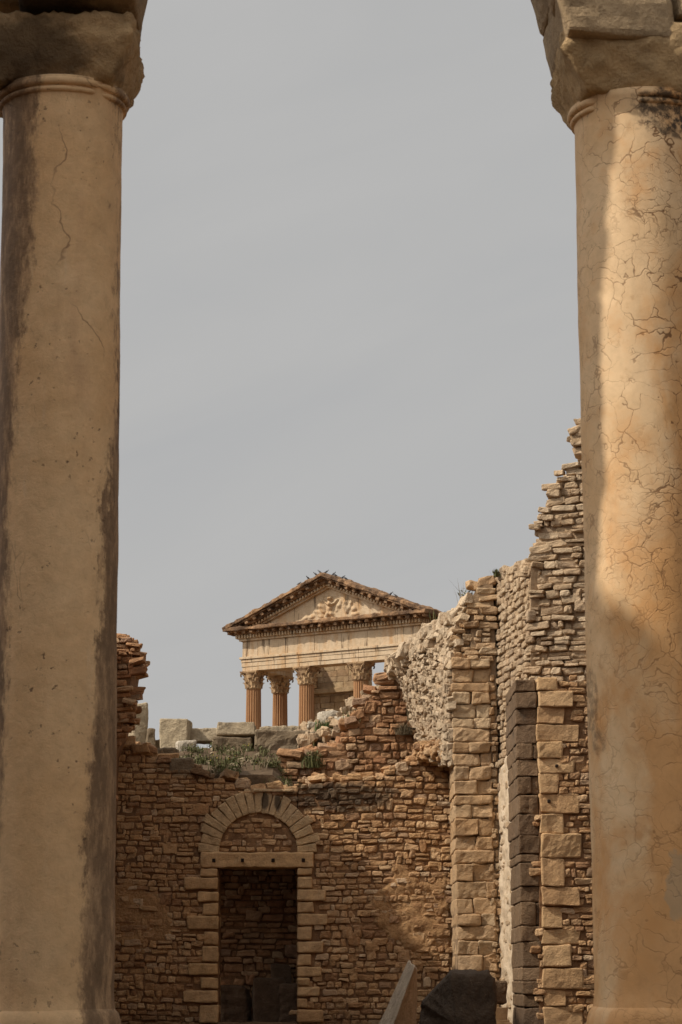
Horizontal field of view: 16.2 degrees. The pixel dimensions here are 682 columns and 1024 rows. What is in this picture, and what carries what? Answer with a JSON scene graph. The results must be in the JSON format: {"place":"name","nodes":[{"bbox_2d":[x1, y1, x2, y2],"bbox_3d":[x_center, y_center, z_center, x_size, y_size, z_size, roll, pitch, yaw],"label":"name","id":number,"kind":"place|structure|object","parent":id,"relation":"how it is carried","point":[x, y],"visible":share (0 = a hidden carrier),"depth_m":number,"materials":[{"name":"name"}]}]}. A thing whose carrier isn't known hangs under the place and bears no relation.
{"place":"outdoors","nodes":[
{"label":"outdoors","id":0,"kind":"place"},
{"bbox_2d":[221,985,251,1021],"bbox_3d":[-1.492,7.039,33.568,0.472,0.780,0.489,0,-11,0],"label":"stone block","id":1,"kind":"object","parent":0,"point":[236,1003],"depth_m":33.40,"materials":[{"name":"brown stone"}]},
{"bbox_2d":[251,977,285,1021],"bbox_3d":[-1.015,6.964,33.489,0.500,0.874,0.424,1,-11,-6],"label":"stone block","id":2,"kind":"object","parent":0,"point":[265,1001],"depth_m":33.32,"materials":[{"name":"brown stone"}]},
{"bbox_2d":[278,983,296,1021],"bbox_3d":[-0.661,6.977,33.327,0.330,0.796,0.460,-4,-12,21],"label":"stone block","id":3,"kind":"object","parent":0,"point":[288,997],"depth_m":33.16,"materials":[{"name":"brown stone"}]},
{"bbox_2d":[0,0,580,748],"label":"sky","id":4,"kind":"structure","parent":0,"point":[349,339],"materials":[{"name":"grey"}]},
{"bbox_3d":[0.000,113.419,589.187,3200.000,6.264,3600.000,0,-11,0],"label":"ground","id":5,"kind":"structure","parent":0,"visible":0},
{"bbox_2d":[0,10,144,1023],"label":"stone column","id":6,"kind":"structure","parent":5,"relation":"on","point":[70,86],"depth_m":10.98,"materials":[{"name":"beige stone"}]},
{"bbox_2d":[115,633,149,870],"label":"wall","id":7,"kind":"structure","parent":5,"relation":"on","point":[133,664],"depth_m":32.14,"materials":[{"name":"stone"},{"name":"earth"}]},
{"bbox_2d":[128,702,147,742],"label":"stone block","id":8,"kind":"structure","parent":5,"relation":"on","point":[139,732],"depth_m":36.27,"materials":[{"name":"beige stone"}]},
{"bbox_2d":[145,728,155,746],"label":"stone block","id":9,"kind":"structure","parent":5,"relation":"on","point":[150,736],"depth_m":36.13,"materials":[{"name":"beige stone"}]},
{"bbox_2d":[156,739,159,747],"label":"stone block","id":10,"kind":"structure","parent":5,"relation":"on","point":[157,743],"depth_m":36.21,"materials":[{"name":"beige stone"}]},
{"bbox_2d":[159,718,192,747],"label":"stone block","id":11,"kind":"structure","parent":5,"relation":"on","point":[172,732],"depth_m":35.95,"materials":[{"name":"beige stone"}]},
{"bbox_2d":[179,748,302,786],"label":"earth bank","id":12,"kind":"structure","parent":5,"relation":"on","point":[258,776],"depth_m":33.66,"materials":[{"name":"soil"}]},
{"bbox_2d":[175,740,196,750],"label":"stone block","id":13,"kind":"structure","parent":12,"relation":"on","point":[184,743],"depth_m":35.56,"materials":[{"name":"white stone"}]},
{"bbox_2d":[212,722,255,750],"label":"stone block","id":14,"kind":"structure","parent":12,"relation":"on","point":[235,734],"depth_m":35.69,"materials":[{"name":"beige stone"}]},
{"bbox_2d":[191,728,216,743],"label":"stone beam","id":15,"kind":"structure","parent":14,"relation":"on","point":[203,735],"depth_m":36.25,"materials":[{"name":"beige stone"}]},
{"bbox_2d":[171,739,300,786],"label":"weeds","id":16,"kind":"object","parent":12,"relation":"on","point":[271,763],"visible":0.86,"depth_m":34.30,"materials":[{"name":"green plant"}]},
{"bbox_2d":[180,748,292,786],"bbox_3d":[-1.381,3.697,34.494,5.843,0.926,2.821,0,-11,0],"label":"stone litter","id":17,"kind":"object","parent":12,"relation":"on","point":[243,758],"visible":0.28,"depth_m":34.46,"materials":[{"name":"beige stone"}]},
{"bbox_2d":[254,729,309,751],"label":"stone block","id":18,"kind":"structure","parent":12,"relation":"on","point":[275,740],"depth_m":35.41,"materials":[{"name":"beige stone"}]},
{"bbox_2d":[294,685,380,747],"bbox_3d":[0.081,3.332,36.024,1.715,2.100,1.994,0,-11,0],"label":"rubble heap","id":19,"kind":"object","parent":12,"relation":"on","point":[325,734],"visible":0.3,"depth_m":35.23,"materials":[{"name":"stone"}]},
{"bbox_2d":[307,721,317,729],"bbox_3d":[-0.431,3.221,36.032,0.167,0.122,0.167,2,-11,-11],"label":"white rock","id":20,"kind":"object","parent":19,"relation":"on","point":[310,725],"visible":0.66,"depth_m":35.96,"materials":[{"name":"stone"}]},
{"bbox_2d":[317,710,338,723],"bbox_3d":[-0.190,3.143,36.388,0.325,0.242,0.290,4,-12,-18],"label":"white rock","id":21,"kind":"object","parent":19,"relation":"on","point":[324,715],"visible":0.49,"depth_m":36.29,"materials":[{"name":"stone"}]},
{"bbox_3d":[-0.176,3.423,35.512,0.381,0.327,0.450,0,-11,0],"label":"stone block","id":22,"kind":"object","parent":12,"relation":"on","visible":0},
{"bbox_2d":[313,718,332,730],"bbox_3d":[-0.228,3.174,35.574,0.374,0.187,0.432,-9,-14,39],"label":"grass tuft","id":23,"kind":"object","parent":22,"relation":"on","point":[320,725],"visible":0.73,"depth_m":35.46,"materials":[{"name":"green plant"}]},
{"bbox_2d":[259,725,298,730],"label":"stone curb","id":24,"kind":"structure","parent":5,"relation":"on","point":[287,728],"depth_m":37.24,"materials":[{"name":"beige stone"}]},
{"bbox_2d":[270,963,291,983],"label":"stone block","id":25,"kind":"structure","parent":5,"relation":"on","point":[281,970],"depth_m":33.83,"materials":[{"name":"stone"}]},
{"bbox_2d":[114,735,452,1023],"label":"door wall","id":26,"kind":"structure","parent":5,"relation":"on","point":[366,855],"depth_m":32.64,"materials":[{"name":"stone"}]},
{"bbox_2d":[162,747,178,752],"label":"stone block","id":27,"kind":"structure","parent":26,"relation":"on","point":[169,750],"depth_m":33.19,"materials":[{"name":"brown stone"}]},
{"bbox_2d":[169,757,193,773],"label":"stone block","id":28,"kind":"structure","parent":26,"relation":"on","point":[178,764],"depth_m":32.95,"materials":[{"name":"brown stone"}]},
{"bbox_2d":[264,775,291,786],"bbox_3d":[-0.976,3.734,33.354,0.585,0.218,0.580,0,-11,0],"label":"weed","id":29,"kind":"object","parent":26,"relation":"on","point":[284,780],"visible":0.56,"depth_m":33.22,"materials":[{"name":"green plant"}]},
{"bbox_2d":[221,672,416,1013],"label":"wall","id":30,"kind":"structure","parent":5,"relation":"on","point":[258,923],"depth_m":34.33,"materials":[{"name":"stone"},{"name":"earth"}]},
{"bbox_2d":[301,750,325,768],"bbox_3d":[-0.414,3.556,34.510,0.352,0.282,0.347,-8,-13,34],"label":"weed","id":31,"kind":"object","parent":30,"relation":"on","point":[311,762],"visible":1,"depth_m":34.48,"materials":[{"name":"green plant"}]},
{"bbox_2d":[343,710,360,718],"bbox_3d":[0.202,2.965,34.840,0.324,0.218,0.245,8,-14,-36],"label":"weed","id":32,"kind":"object","parent":30,"relation":"on","point":[348,713],"visible":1,"depth_m":34.82,"materials":[{"name":"green plant"}]},
{"bbox_2d":[391,718,414,735],"bbox_3d":[0.923,3.111,34.658,0.479,0.241,0.489,0,-11,0],"label":"dry bush","id":33,"kind":"object","parent":30,"relation":"on","point":[403,730],"visible":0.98,"depth_m":34.60,"materials":[{"name":"plant"}]},
{"bbox_2d":[222,572,440,728],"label":"ruined temple","id":34,"kind":"structure","parent":5,"relation":"on","point":[330,640],"depth_m":110.77,"materials":[{"name":"stone"}]},
{"bbox_2d":[379,960,416,1023],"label":"leaning slab","id":35,"kind":"structure","parent":5,"relation":"on","point":[401,1008],"depth_m":21.00,"materials":[{"name":"grey stone"}]},
{"bbox_2d":[419,969,496,1023],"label":"dark boulder","id":36,"kind":"object","parent":5,"relation":"on","point":[457,996],"visible":1,"depth_m":19.42,"materials":[{"name":"grey stone"}]},
{"bbox_2d":[448,575,501,1006],"bbox_3d":[1.792,3.996,32.003,0.735,6.217,1.561,0,-11,0],"label":"pilaster","id":37,"kind":"object","parent":5,"relation":"on","point":[474,850],"visible":0.86,"depth_m":31.38,"materials":[{"name":"beige stone"}]},
{"bbox_2d":[383,592,472,767],"bbox_3d":[1.425,2.538,33.192,1.270,2.384,3.289,2,-11,-9],"label":"broken vault","id":38,"kind":"object","parent":37,"relation":"attached to","point":[418,667],"visible":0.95,"depth_m":32.52,"materials":[{"name":"stone"}]},
{"bbox_2d":[450,581,472,601],"bbox_3d":[1.718,1.105,32.343,0.630,0.410,0.382,1,-11,-7],"label":"weed","id":39,"kind":"object","parent":38,"relation":"on","point":[459,594],"visible":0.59,"depth_m":32.28,"materials":[{"name":"green plant"}]},
{"bbox_2d":[496,1007,511,1023],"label":"moulded stone","id":40,"kind":"object","parent":5,"relation":"on","point":[501,1015],"visible":0.53,"depth_m":26.61,"materials":[{"name":"beige stone"}]},
{"bbox_2d":[495,980,507,1004],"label":"stone block","id":41,"kind":"structure","parent":40,"relation":"on","point":[501,988],"depth_m":26.96,"materials":[{"name":"brown stone"}]},
{"bbox_2d":[505,680,543,1023],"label":"pilaster","id":42,"kind":"object","parent":5,"relation":"on","point":[522,765],"visible":0.95,"depth_m":28.93,"materials":[{"name":"grey stone"}]},
{"bbox_2d":[493,558,564,1023],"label":"oblique wall","id":43,"kind":"structure","parent":5,"relation":"on","point":[512,605],"depth_m":30.87,"materials":[{"name":"stone"}]},
{"bbox_2d":[491,569,500,576],"bbox_3d":[2.062,0.796,31.730,0.171,0.128,0.153,8,-13,-34],"label":"weed","id":44,"kind":"object","parent":43,"relation":"on","point":[496,573],"visible":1,"depth_m":31.73,"materials":[{"name":"green plant"}]},
{"bbox_2d":[529,675,593,1023],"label":"corner pier","id":45,"kind":"structure","parent":5,"relation":"on","point":[564,934],"depth_m":28.73,"materials":[{"name":"stone"}]},
{"bbox_2d":[516,418,586,682],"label":"ruined wall","id":46,"kind":"structure","parent":45,"relation":"on","point":[557,528],"depth_m":29.99,"materials":[{"name":"beige stone"}]},
{"bbox_2d":[550,21,681,1023],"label":"stone column","id":47,"kind":"structure","parent":5,"relation":"on","point":[617,105],"depth_m":11.52,"materials":[{"name":"beige stone"}]},
{"bbox_2d":[0,0,681,76],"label":"stone arch","id":48,"kind":"structure","parent":47,"relation":"on","point":[613,19],"depth_m":11.77,"materials":[{"name":"brown stone"}]}
]}

